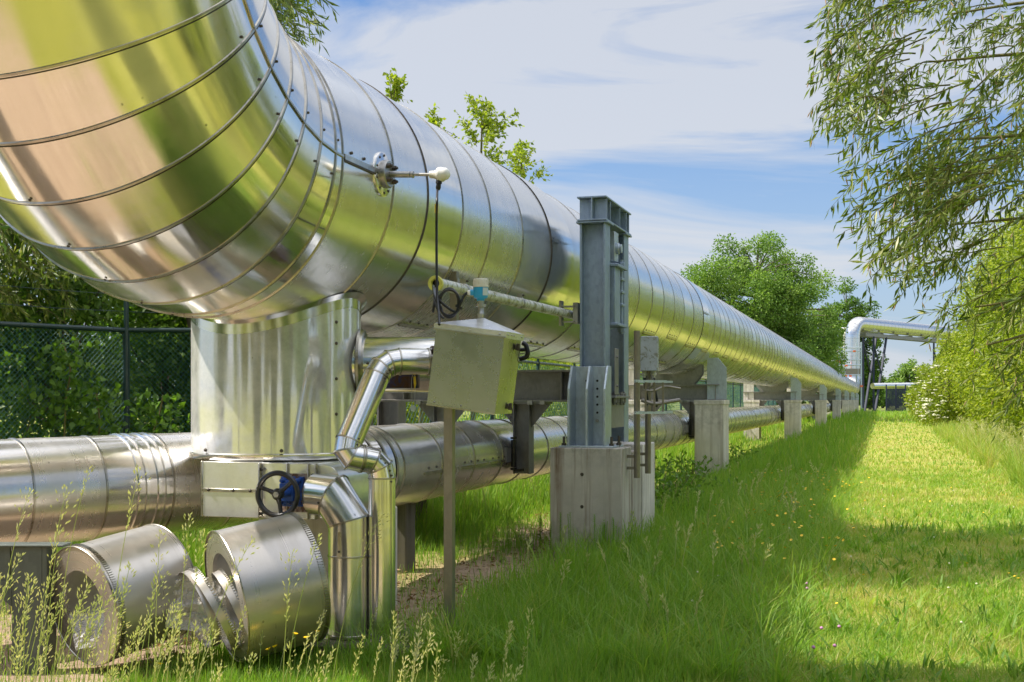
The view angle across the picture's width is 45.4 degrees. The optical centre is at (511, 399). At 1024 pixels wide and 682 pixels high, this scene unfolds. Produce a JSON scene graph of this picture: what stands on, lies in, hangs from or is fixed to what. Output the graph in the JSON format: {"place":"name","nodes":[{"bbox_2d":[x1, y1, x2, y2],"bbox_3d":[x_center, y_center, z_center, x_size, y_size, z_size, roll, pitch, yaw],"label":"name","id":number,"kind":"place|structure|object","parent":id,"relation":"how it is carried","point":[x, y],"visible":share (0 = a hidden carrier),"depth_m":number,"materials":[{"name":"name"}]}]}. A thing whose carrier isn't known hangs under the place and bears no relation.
{"place":"outdoors","nodes":[
{"label":"outdoors","id":0,"kind":"place"},
{"bbox_2d":[0,449,1023,681],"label":"meadow grass","id":1,"kind":"structure","parent":0,"point":[471,508],"depth_m":9.72,"materials":[{"name":"plant"}]},
{"bbox_2d":[0,401,1023,681],"bbox_3d":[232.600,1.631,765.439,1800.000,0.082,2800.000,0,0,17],"label":"ground","id":2,"kind":"structure","parent":0,"point":[474,569],"depth_m":11.34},
{"bbox_2d":[0,547,11,614],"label":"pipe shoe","id":3,"kind":"object","parent":2,"relation":"on","point":[9,608],"visible":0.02,"depth_m":9.17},
{"bbox_2d":[0,225,16,438],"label":"thicket bush","id":4,"kind":"object","parent":2,"relation":"on","point":[5,227],"visible":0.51,"depth_m":12.47,"materials":[{"name":"green plant"}]},
{"bbox_2d":[0,542,72,674],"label":"steel bracket","id":5,"kind":"object","parent":2,"relation":"on","point":[35,559],"visible":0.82,"depth_m":7.34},
{"bbox_2d":[0,377,72,438],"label":"climbing ivy","id":6,"kind":"object","parent":2,"relation":"on","point":[13,426],"visible":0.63,"depth_m":12.26,"materials":[{"name":"green plant"}]},
{"bbox_2d":[0,216,83,346],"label":"grey willow bush","id":7,"kind":"object","parent":2,"relation":"on","point":[10,256],"visible":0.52,"depth_m":13.23,"materials":[{"name":"green plant"}]},
{"bbox_2d":[0,285,129,437],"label":"chain link fence","id":8,"kind":"object","parent":2,"relation":"on","point":[125,361],"visible":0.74,"depth_m":12.50,"materials":[{"name":"green metal"}]},
{"bbox_2d":[20,336,114,436],"bbox_3d":[-4.438,0.478,12.193,0.911,2.250,0.613,0,0,17],"label":"climbing ivy","id":9,"kind":"object","parent":2,"relation":"on","point":[64,360],"visible":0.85,"depth_m":12.16,"materials":[{"name":"green plant"}]},
{"bbox_2d":[0,219,182,438],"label":"thicket bush","id":10,"kind":"object","parent":2,"relation":"on","point":[84,299],"visible":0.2,"depth_m":14.19,"materials":[{"name":"green plant"}]},
{"bbox_2d":[0,307,190,435],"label":"thicket bush","id":11,"kind":"object","parent":2,"relation":"on","point":[109,335],"depth_m":20.32,"materials":[{"name":"green plant"}]},
{"bbox_2d":[62,381,138,436],"bbox_3d":[-4.165,0.701,12.381,0.897,1.801,0.558,0,0,-4],"label":"climbing ivy","id":12,"kind":"object","parent":2,"relation":"on","point":[91,428],"visible":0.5,"depth_m":12.36,"materials":[{"name":"green plant"}]},
{"bbox_2d":[40,271,190,432],"bbox_3d":[-4.649,-1.048,16.537,3.334,5.713,3.502,0,0,17],"label":"thicket bush","id":13,"kind":"object","parent":2,"relation":"on","point":[133,317],"visible":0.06,"depth_m":16.16,"materials":[{"name":"green plant"}]},
{"bbox_2d":[51,524,193,665],"bbox_3d":[-2.368,1.176,7.465,0.734,0.808,0.674,0,0,39],"label":"pipe shell","id":14,"kind":"object","parent":2,"relation":"on","point":[139,552],"visible":0.82,"depth_m":7.26},
{"bbox_2d":[69,609,103,649],"bbox_3d":[-2.474,1.370,7.340,0.365,0.225,0.170,0,0,-10],"label":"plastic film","id":15,"kind":"object","parent":14,"relation":"attached to","point":[84,624],"visible":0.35,"depth_m":7.34,"materials":[{"name":"white"}]},
{"bbox_2d":[165,572,232,637],"bbox_3d":[-1.868,1.236,7.346,0.408,0.401,0.163,0,0,-14],"label":"pipe","id":16,"kind":"object","parent":14,"relation":"attached to","point":[198,613],"visible":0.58,"depth_m":7.33,"materials":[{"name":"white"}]},
{"bbox_2d":[121,387,189,433],"bbox_3d":[-3.585,0.736,12.497,1.069,1.738,0.742,0,0,17],"label":"climbing ivy","id":17,"kind":"object","parent":2,"relation":"on","point":[150,407],"visible":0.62,"depth_m":12.46,"materials":[{"name":"green plant"}]},
{"bbox_2d":[128,311,190,432],"bbox_3d":[-3.531,0.213,13.000,1.128,2.678,0.061,0,0,0],"label":"chain link fence","id":18,"kind":"object","parent":2,"relation":"on","point":[159,330],"visible":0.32,"depth_m":13.00,"materials":[{"name":"green metal"}]},
{"bbox_2d":[129,311,190,432],"bbox_3d":[-3.559,-0.371,16.266,2.908,4.352,2.927,0,0,-5],"label":"thicket bush","id":19,"kind":"object","parent":2,"relation":"on","point":[172,345],"visible":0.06,"depth_m":15.67,"materials":[{"name":"green plant"}]},
{"bbox_2d":[186,318,190,340],"bbox_3d":[-4.981,-6.548,13.745,4.680,16.855,6.527,0,0,17],"label":"willow tree","id":20,"kind":"object","parent":2,"relation":"on","point":[188,320],"visible":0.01,"depth_m":15.21,"materials":[{"name":"green plant"}]},
{"bbox_2d":[269,0,338,54],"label":"willow bough","id":21,"kind":"object","parent":20,"relation":"attached to","point":[289,6],"visible":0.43,"depth_m":11.10,"materials":[{"name":"green plant"}]},
{"bbox_2d":[0,464,533,681],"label":"flowering grass","id":22,"kind":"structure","parent":2,"relation":"on","point":[179,614],"depth_m":5.98,"materials":[{"name":"plant"}]},
{"bbox_2d":[204,512,330,662],"bbox_3d":[-1.499,1.137,7.470,0.638,0.885,0.814,0,0,-29],"label":"pipe shell","id":23,"kind":"object","parent":2,"relation":"on","point":[258,579],"visible":0.84,"depth_m":7.19},
{"bbox_2d":[179,566,242,650],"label":"metal bands","id":24,"kind":"object","parent":23,"relation":"on","point":[210,602],"visible":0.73,"depth_m":7.15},
{"bbox_2d":[259,507,396,603],"bbox_3d":[-1.439,1.323,9.640,0.900,0.955,0.650,0,0,17],"label":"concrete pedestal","id":25,"kind":"object","parent":2,"relation":"on","point":[317,526],"visible":0.08,"depth_m":9.30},
{"bbox_2d":[273,628,443,659],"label":"foundation slab","id":26,"kind":"structure","parent":2,"relation":"on","point":[332,641],"depth_m":7.76,"materials":[{"name":"concrete"}]},
{"bbox_2d":[302,473,367,639],"bbox_3d":[-1.131,1.014,8.023,0.434,1.056,0.314,0,0,17],"label":"thick drain pipe","id":27,"kind":"object","parent":26,"relation":"on","point":[335,502],"visible":0.93,"depth_m":7.89,"materials":[{"name":"metal"}]},
{"bbox_2d":[333,346,433,640],"bbox_3d":[-0.804,0.597,8.061,0.817,1.920,0.321,0,0,-35],"label":"thin drain pipe","id":28,"kind":"object","parent":26,"relation":"on","point":[352,451],"visible":0.9,"depth_m":7.88,"materials":[{"name":"silver metal"}]},
{"bbox_2d":[386,375,419,411],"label":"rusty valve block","id":29,"kind":"structure","parent":28,"relation":"attached to","point":[405,381],"depth_m":8.32,"materials":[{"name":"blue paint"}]},
{"bbox_2d":[142,512,624,656],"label":"leaf litter","id":30,"kind":"object","parent":2,"relation":"on","point":[409,595],"visible":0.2,"depth_m":10.98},
{"bbox_2d":[382,68,412,102],"bbox_3d":[-2.021,-1.930,20.821,0.664,7.462,0.986,0,0,-10],"label":"young oak","id":31,"kind":"object","parent":2,"relation":"on","point":[395,90],"visible":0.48,"depth_m":20.79,"materials":[{"name":"green plant"}]},
{"bbox_2d":[396,503,414,572],"bbox_3d":[-1.039,1.381,11.524,0.190,0.838,0.240,0,0,17],"label":"concrete post","id":32,"kind":"object","parent":2,"relation":"on","point":[405,535],"visible":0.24,"depth_m":11.40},
{"bbox_2d":[373,402,458,425],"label":"field bush","id":33,"kind":"object","parent":2,"relation":"on","point":[413,415],"visible":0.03,"depth_m":25.04,"materials":[{"name":"green plant"}]},
{"bbox_2d":[415,500,426,534],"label":"concrete plinth","id":34,"kind":"structure","parent":2,"relation":"on","point":[420,503],"depth_m":14.56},
{"bbox_2d":[370,402,405,425],"bbox_3d":[-1.582,-0.785,14.193,0.300,2.550,1.320,0,0,17],"label":"column frame","id":35,"kind":"object","parent":34,"relation":"on","point":[391,413],"depth_m":14.64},
{"bbox_2d":[418,103,445,422],"bbox_3d":[-1.635,-1.917,23.305,0.980,7.437,2.676,0,0,17],"label":"young oak","id":36,"kind":"object","parent":2,"relation":"on","point":[434,120],"visible":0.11,"depth_m":23.33,"materials":[{"name":"green plant"}]},
{"bbox_2d":[444,408,454,640],"bbox_3d":[-0.403,0.700,7.890,0.058,2.000,0.058,0,0,17],"label":"cabinet post","id":37,"kind":"object","parent":2,"relation":"on","point":[449,505],"visible":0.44,"depth_m":7.86,"materials":[{"name":"metal"}]},
{"bbox_2d":[426,318,523,420],"bbox_3d":[-0.231,-0.193,7.950,0.556,0.676,0.401,0,0,17],"label":"instrument cabinet","id":38,"kind":"object","parent":37,"relation":"attached to","point":[474,366],"visible":1,"depth_m":7.79,"materials":[{"name":"metal"}]},
{"bbox_2d":[432,285,466,318],"bbox_3d":[-0.514,-0.664,8.231,0.232,0.291,0.716,0,0,-23],"label":"coiled cable","id":39,"kind":"object","parent":38,"relation":"attached to","point":[457,306],"visible":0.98,"depth_m":7.96,"materials":[{"name":"black rubber"}]},
{"bbox_2d":[467,278,488,318],"bbox_3d":[-0.219,-0.588,7.985,0.141,0.408,0.106,0,0,17],"label":"level transmitter","id":40,"kind":"object","parent":38,"relation":"attached to","point":[479,291],"visible":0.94,"depth_m":7.95,"materials":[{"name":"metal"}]},
{"bbox_2d":[519,341,529,360],"bbox_3d":[0.052,-0.326,8.159,0.141,0.135,0.032,0,0,17],"label":"black grip handle","id":41,"kind":"object","parent":38,"relation":"attached to","point":[526,349],"visible":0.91,"depth_m":8.14,"materials":[{"name":"rubber"}]},
{"bbox_2d":[441,94,543,419],"bbox_3d":[-0.440,-2.263,25.671,2.613,8.127,3.171,0,0,17],"label":"young oak","id":42,"kind":"object","parent":2,"relation":"on","point":[487,127],"visible":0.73,"depth_m":25.33,"materials":[{"name":"green plant"}]},
{"bbox_2d":[464,358,579,419],"bbox_3d":[0.463,-0.277,36.553,4.024,4.400,4.777,0,0,-16],"label":"field bush","id":43,"kind":"object","parent":2,"relation":"on","point":[541,368],"visible":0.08,"depth_m":35.66,"materials":[{"name":"green plant"}]},
{"bbox_2d":[506,138,552,183],"bbox_3d":[0.287,-2.189,28.634,1.279,7.980,2.785,0,0,17],"label":"young oak","id":44,"kind":"object","parent":2,"relation":"on","point":[517,166],"visible":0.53,"depth_m":28.74,"materials":[{"name":"green plant"}]},
{"bbox_2d":[373,359,775,449],"bbox_3d":[6.974,0.370,45.718,0.070,3.060,68.463,0,0,17],"label":"chain link fence","id":45,"kind":"object","parent":2,"relation":"on","point":[538,367],"visible":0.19,"depth_m":26.36,"materials":[{"name":"green metal"}]},
{"bbox_2d":[311,460,866,681],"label":"coarse grass","id":46,"kind":"structure","parent":2,"relation":"on","point":[759,621],"depth_m":8.52,"materials":[{"name":"plant"}]},
{"bbox_2d":[550,446,630,556],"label":"concrete plinth","id":47,"kind":"structure","parent":2,"relation":"on","point":[587,485],"depth_m":12.48,"materials":[{"name":"concrete"}]},
{"bbox_2d":[559,195,631,447],"bbox_3d":[0.967,-0.819,13.272,0.652,2.618,1.600,0,0,17],"label":"steel column frame","id":48,"kind":"object","parent":47,"relation":"on","point":[598,396],"visible":1,"depth_m":12.91,"materials":[{"name":"grey metal"}]},
{"bbox_2d":[428,275,572,318],"bbox_3d":[0.084,-0.893,11.281,0.120,0.169,4.521,0,0,17],"label":"cable conduit","id":49,"kind":"object","parent":48,"relation":"attached to","point":[462,287],"visible":0.71,"depth_m":10.75,"materials":[{"name":"plastic"}]},
{"bbox_2d":[627,331,639,477],"bbox_3d":[1.250,0.045,12.593,0.135,1.510,0.064,0,0,17],"label":"mounting tube","id":50,"kind":"object","parent":47,"relation":"attached to","point":[636,457],"visible":0.98,"depth_m":12.56,"materials":[{"name":"metal"}]},
{"bbox_2d":[634,374,680,413],"bbox_3d":[1.509,-0.066,12.673,0.376,0.422,0.813,0,0,17],"label":"cable rack","id":51,"kind":"object","parent":50,"relation":"attached to","point":[653,403],"visible":1,"depth_m":12.52,"materials":[{"name":"metal"}]},
{"bbox_2d":[158,468,1023,669],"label":"wild flowers","id":52,"kind":"object","parent":2,"relation":"on","point":[813,646],"visible":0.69,"depth_m":12.35,"materials":[{"name":"yellow plant"}]},
{"bbox_2d":[613,442,654,532],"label":"concrete plinth","id":53,"kind":"structure","parent":2,"relation":"on","point":[648,493],"depth_m":13.70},
{"bbox_2d":[631,450,640,540],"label":"concrete plinth","id":54,"kind":"structure","parent":2,"relation":"on","point":[636,494],"depth_m":13.12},
{"bbox_2d":[640,371,650,473],"bbox_3d":[1.428,0.145,13.179,0.135,1.290,0.064,0,0,17],"label":"mounting tube","id":55,"kind":"object","parent":54,"relation":"attached to","point":[647,454],"visible":0.69,"depth_m":13.14,"materials":[{"name":"metal"}]},
{"bbox_2d":[640,336,658,406],"bbox_3d":[1.481,-0.304,13.180,0.195,0.757,0.269,0,0,8],"label":"control box","id":56,"kind":"object","parent":55,"relation":"attached to","point":[649,353],"visible":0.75,"depth_m":13.05,"materials":[{"name":"metal"}]},
{"bbox_2d":[629,400,644,412],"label":"concrete plinth","id":57,"kind":"structure","parent":2,"relation":"on","point":[631,406],"depth_m":25.95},
{"bbox_2d":[629,370,633,399],"bbox_3d":[2.559,-0.441,26.323,0.410,0.882,0.340,0,0,17],"label":"guide plate","id":58,"kind":"object","parent":57,"relation":"on","point":[631,381],"visible":0.29,"depth_m":26.19,"materials":[{"name":"metal"}]},
{"bbox_2d":[629,365,718,438],"bbox_3d":[3.320,0.035,25.956,2.140,1.570,0.520,0,0,17],"label":"cross girder","id":59,"kind":"object","parent":57,"relation":"on","point":[689,392],"visible":0.52,"depth_m":25.90,"materials":[{"name":"metal"}]},
{"bbox_2d":[0,403,831,541],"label":"pipe","id":60,"kind":"object","parent":59,"relation":"hanging from","point":[168,494],"visible":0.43,"depth_m":8.88,"materials":[{"name":"metal"}]},
{"bbox_2d":[381,370,569,473],"bbox_3d":[-0.317,0.245,13.678,2.660,1.150,0.510,0,0,17],"label":"cross girder","id":61,"kind":"object","parent":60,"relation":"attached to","point":[537,393],"visible":0.45,"depth_m":13.62,"materials":[{"name":"metal"}]},
{"bbox_2d":[0,0,858,459],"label":"insulated pipeline","id":62,"kind":"object","parent":59,"relation":"on","point":[208,168],"visible":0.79,"depth_m":7.69,"materials":[{"name":"metal"}]},
{"bbox_2d":[201,459,367,519],"bbox_3d":[-1.604,0.613,8.744,1.205,0.467,1.440,0,0,17],"label":"metal box","id":63,"kind":"object","parent":62,"relation":"attached to","point":[261,489],"visible":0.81,"depth_m":8.36,"materials":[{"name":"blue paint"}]},
{"bbox_2d":[373,152,449,196],"bbox_3d":[-0.664,-1.541,8.302,0.522,0.304,0.304,0,0,17],"label":"temperature probe","id":64,"kind":"object","parent":62,"relation":"attached to","point":[385,180],"visible":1,"depth_m":8.29,"materials":[{"name":"metal"}]},
{"bbox_2d":[435,189,440,325],"bbox_3d":[-0.488,-0.947,7.992,0.032,0.955,0.518,0,0,-5],"label":"probe cable","id":65,"kind":"object","parent":64,"relation":"hanging from","point":[436,253],"visible":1,"depth_m":8.01,"materials":[{"name":"black rubber"}]},
{"bbox_2d":[450,271,459,320],"bbox_3d":[-0.859,-0.605,10.079,0.887,0.911,0.079,0,0,-7],"label":"conduit strut","id":66,"kind":"object","parent":62,"relation":"attached to","point":[454,276],"visible":0.3,"depth_m":10.10,"materials":[{"name":"metal"}]},
{"bbox_2d":[655,469,704,514],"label":"broad leaf weed","id":67,"kind":"object","parent":2,"relation":"on","point":[663,491],"visible":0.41,"depth_m":16.43,"materials":[{"name":"green plant"}]},
{"bbox_2d":[655,450,712,487],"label":"broad leaf weed","id":68,"kind":"object","parent":2,"relation":"on","point":[669,462],"visible":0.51,"depth_m":21.95,"materials":[{"name":"green plant"}]},
{"bbox_2d":[655,467,729,503],"bbox_3d":[2.322,1.269,17.524,1.622,0.669,1.430,0,0,17],"label":"broad leaf weed","id":69,"kind":"object","parent":2,"relation":"on","point":[680,475],"visible":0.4,"depth_m":17.47,"materials":[{"name":"green plant"}]},
{"bbox_2d":[655,458,737,492],"bbox_3d":[2.834,1.268,19.442,1.448,0.731,1.474,0,0,33],"label":"broad leaf weed","id":70,"kind":"object","parent":2,"relation":"on","point":[693,469],"visible":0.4,"depth_m":19.41,"materials":[{"name":"green plant"}]},
{"bbox_2d":[694,400,729,474],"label":"concrete plinth","id":71,"kind":"structure","parent":2,"relation":"on","point":[712,428],"depth_m":25.50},
{"bbox_2d":[707,358,727,399],"bbox_3d":[4.329,-0.441,25.785,0.410,0.882,0.340,0,0,17],"label":"guide plate","id":72,"kind":"object","parent":71,"relation":"on","point":[716,371],"visible":0.99,"depth_m":25.66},
{"bbox_2d":[729,443,772,465],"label":"broad leaf weed","id":73,"kind":"object","parent":2,"relation":"on","point":[736,450],"visible":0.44,"depth_m":27.00,"materials":[{"name":"green plant"}]},
{"bbox_2d":[743,400,760,440],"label":"concrete plinth","id":74,"kind":"structure","parent":2,"relation":"on","point":[754,431],"depth_m":48.91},
{"bbox_2d":[744,384,753,399],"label":"guide plate","id":75,"kind":"object","parent":74,"relation":"on","point":[748,391],"visible":0.87,"depth_m":49.16,"materials":[{"name":"metal"}]},
{"bbox_2d":[743,381,790,420],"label":"cross girder","id":76,"kind":"object","parent":74,"relation":"on","point":[764,394],"visible":0.77,"depth_m":48.91,"materials":[{"name":"metal"}]},
{"bbox_2d":[680,230,850,406],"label":"tree","id":77,"kind":"object","parent":2,"relation":"on","point":[780,299],"visible":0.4,"depth_m":92.03,"materials":[{"name":"green plant"}]},
{"bbox_2d":[784,400,801,439],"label":"concrete plinth","id":78,"kind":"structure","parent":2,"relation":"on","point":[792,414],"depth_m":48.46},
{"bbox_2d":[791,378,800,399],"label":"guide plate","id":79,"kind":"object","parent":78,"relation":"on","point":[795,388],"visible":0.97,"depth_m":48.63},
{"bbox_2d":[776,304,849,404],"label":"tree","id":80,"kind":"object","parent":2,"relation":"on","point":[814,315],"visible":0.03,"depth_m":102.85,"materials":[{"name":"green plant"}]},
{"bbox_2d":[815,400,826,425],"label":"concrete plinth","id":81,"kind":"structure","parent":2,"relation":"on","point":[820,409],"depth_m":70.17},
{"bbox_2d":[820,385,826,399],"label":"guide plate","id":82,"kind":"object","parent":81,"relation":"on","point":[823,389],"visible":1,"depth_m":70.34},
{"bbox_2d":[832,400,840,418],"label":"concrete plinth","id":83,"kind":"structure","parent":2,"relation":"on","point":[836,407],"depth_m":93.32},
{"bbox_2d":[842,400,848,414],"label":"concrete plinth","id":84,"kind":"structure","parent":2,"relation":"on","point":[845,405],"depth_m":114.27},
{"bbox_2d":[838,342,862,408],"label":"scaffold tower","id":85,"kind":"structure","parent":2,"relation":"on","point":[854,372],"depth_m":160.96,"materials":[{"name":"metal"}]},
{"bbox_2d":[814,276,889,399],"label":"tree","id":86,"kind":"object","parent":2,"relation":"on","point":[860,309],"visible":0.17,"depth_m":186.31,"materials":[{"name":"green plant"}]},
{"bbox_2d":[855,369,885,409],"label":"tree","id":87,"kind":"object","parent":2,"relation":"on","point":[870,400],"visible":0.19,"depth_m":204.36,"materials":[{"name":"green plant"}]},
{"bbox_2d":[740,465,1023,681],"bbox_3d":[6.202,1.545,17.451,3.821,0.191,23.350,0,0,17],"label":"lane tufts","id":88,"kind":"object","parent":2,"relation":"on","point":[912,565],"visible":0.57,"depth_m":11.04,"materials":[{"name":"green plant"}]},
{"bbox_2d":[886,384,905,410],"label":"bar gate","id":89,"kind":"structure","parent":2,"relation":"on","point":[895,398],"depth_m":149.96,"materials":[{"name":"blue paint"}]},
{"bbox_2d":[882,358,929,408],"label":"tree","id":90,"kind":"object","parent":2,"relation":"on","point":[905,374],"visible":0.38,"depth_m":214.23,"materials":[{"name":"green plant"}]},
{"bbox_2d":[803,0,1023,443],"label":"overhanging willow","id":91,"kind":"object","parent":2,"relation":"on","point":[938,184],"visible":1,"depth_m":7.53,"materials":[{"name":"green plant"}]},
{"bbox_2d":[899,359,950,424],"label":"flowering elder","id":92,"kind":"object","parent":2,"relation":"on","point":[924,370],"visible":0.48,"depth_m":77.95,"materials":[{"name":"green plant"}]},
{"bbox_2d":[916,329,977,426],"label":"flowering elder","id":93,"kind":"object","parent":2,"relation":"on","point":[945,411],"visible":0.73,"depth_m":61.34,"materials":[{"name":"green plant"}]},
{"bbox_2d":[935,301,986,421],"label":"hedge bush","id":94,"kind":"object","parent":2,"relation":"on","point":[964,327],"visible":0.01,"depth_m":70.21,"materials":[{"name":"green plant"}]},
{"bbox_2d":[937,274,993,423],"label":"hedge bush","id":95,"kind":"object","parent":2,"relation":"on","point":[952,395],"visible":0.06,"depth_m":60.59,"materials":[{"name":"green plant"}]},
{"bbox_2d":[925,419,1023,493],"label":"verge grass","id":96,"kind":"structure","parent":2,"relation":"on","point":[1014,469],"depth_m":30.96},
{"bbox_2d":[927,211,1023,426],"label":"hedge bush","id":97,"kind":"object","parent":2,"relation":"on","point":[962,349],"visible":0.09,"depth_m":52.30,"materials":[{"name":"green plant"}]},
{"bbox_2d":[934,231,1023,427],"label":"hedge bush","id":98,"kind":"object","parent":2,"relation":"on","point":[996,296],"visible":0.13,"depth_m":44.74,"materials":[{"name":"green plant"}]},
{"bbox_2d":[956,186,1023,441],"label":"hedge bush","id":99,"kind":"object","parent":2,"relation":"on","point":[1007,232],"visible":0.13,"depth_m":38.01,"materials":[{"name":"green plant"}]},
{"bbox_2d":[957,200,1023,441],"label":"hedge bush","id":100,"kind":"object","parent":2,"relation":"on","point":[992,375],"visible":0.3,"depth_m":32.45,"materials":[{"name":"green plant"}]},
{"bbox_2d":[974,243,1023,421],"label":"hedge bush","id":101,"kind":"object","parent":2,"relation":"on","point":[1001,365],"visible":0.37,"depth_m":27.60,"materials":[{"name":"green plant"}]},
{"bbox_2d":[1000,341,1023,427],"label":"hedge bush","id":102,"kind":"object","parent":2,"relation":"on","point":[1018,380],"visible":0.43,"depth_m":22.11,"materials":[{"name":"green plant"}]},
{"bbox_2d":[1,0,1023,397],"label":"sky","id":103,"kind":"structure","parent":0,"point":[690,116],"materials":[{"name":"blue"}]},
{"bbox_2d":[19,407,1023,481],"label":"distant grass","id":104,"kind":"structure","parent":0,"point":[806,448],"depth_m":36.65,"materials":[{"name":"plant"}]},
{"bbox_2d":[57,417,1023,639],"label":"seeding grass","id":105,"kind":"structure","parent":0,"point":[642,587],"depth_m":13.96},
{"bbox_2d":[845,317,967,410],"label":"pipe bridge","id":106,"kind":"structure","parent":0,"point":[858,325],"depth_m":177.19,"materials":[{"name":"silver metal"}]},
{"bbox_2d":[870,383,915,388],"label":"cross pipe","id":107,"kind":"object","parent":106,"relation":"attached to","point":[883,385],"visible":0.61,"depth_m":173.10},
{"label":"concrete plinth","id":108,"kind":"object","parent":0,"visible":0},
{"bbox_2d":[801,387,823,413],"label":"cross girder","id":109,"kind":"object","parent":108,"relation":"on","point":[811,396],"visible":0.41,"depth_m":70.58,"materials":[{"name":"metal"}]},
{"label":"concrete plinth","id":110,"kind":"object","parent":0,"visible":0},
{"bbox_2d":[817,391,835,410],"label":"cross girder","id":111,"kind":"object","parent":110,"relation":"on","point":[830,397],"visible":0.45,"depth_m":93.69,"materials":[{"name":"metal"}]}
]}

